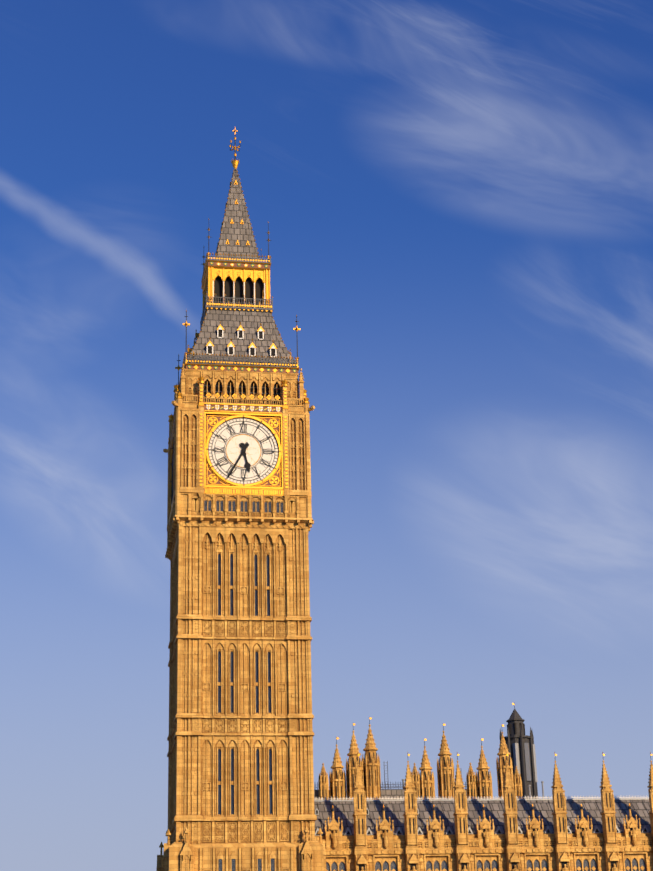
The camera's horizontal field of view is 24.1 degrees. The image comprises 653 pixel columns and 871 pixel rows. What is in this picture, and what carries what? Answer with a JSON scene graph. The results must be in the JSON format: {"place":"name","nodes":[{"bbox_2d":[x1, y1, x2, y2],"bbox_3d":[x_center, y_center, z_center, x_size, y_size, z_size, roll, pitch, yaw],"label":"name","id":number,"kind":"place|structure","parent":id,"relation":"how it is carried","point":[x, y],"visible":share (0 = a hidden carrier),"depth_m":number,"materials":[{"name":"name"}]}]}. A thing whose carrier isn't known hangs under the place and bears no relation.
{"place":"outdoors","nodes":[
{"label":"outdoors","id":0,"kind":"place"},
{"bbox_2d":[0,0,652,870],"label":"sky","id":1,"kind":"structure","parent":0,"point":[455,197],"materials":[{"name":"blue"}]},
{"bbox_2d":[314,703,652,870],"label":"palace of westminster","id":2,"kind":"structure","parent":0,"point":[367,823],"depth_m":147.20,"materials":[{"name":"stone"}]},
{"bbox_3d":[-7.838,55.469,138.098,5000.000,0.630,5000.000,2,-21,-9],"label":"ground","id":3,"kind":"structure","parent":0,"visible":0},
{"bbox_2d":[156,127,325,870],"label":"clock tower","id":4,"kind":"structure","parent":3,"relation":"on","point":[240,521],"depth_m":147.45,"materials":[{"name":"stone"}]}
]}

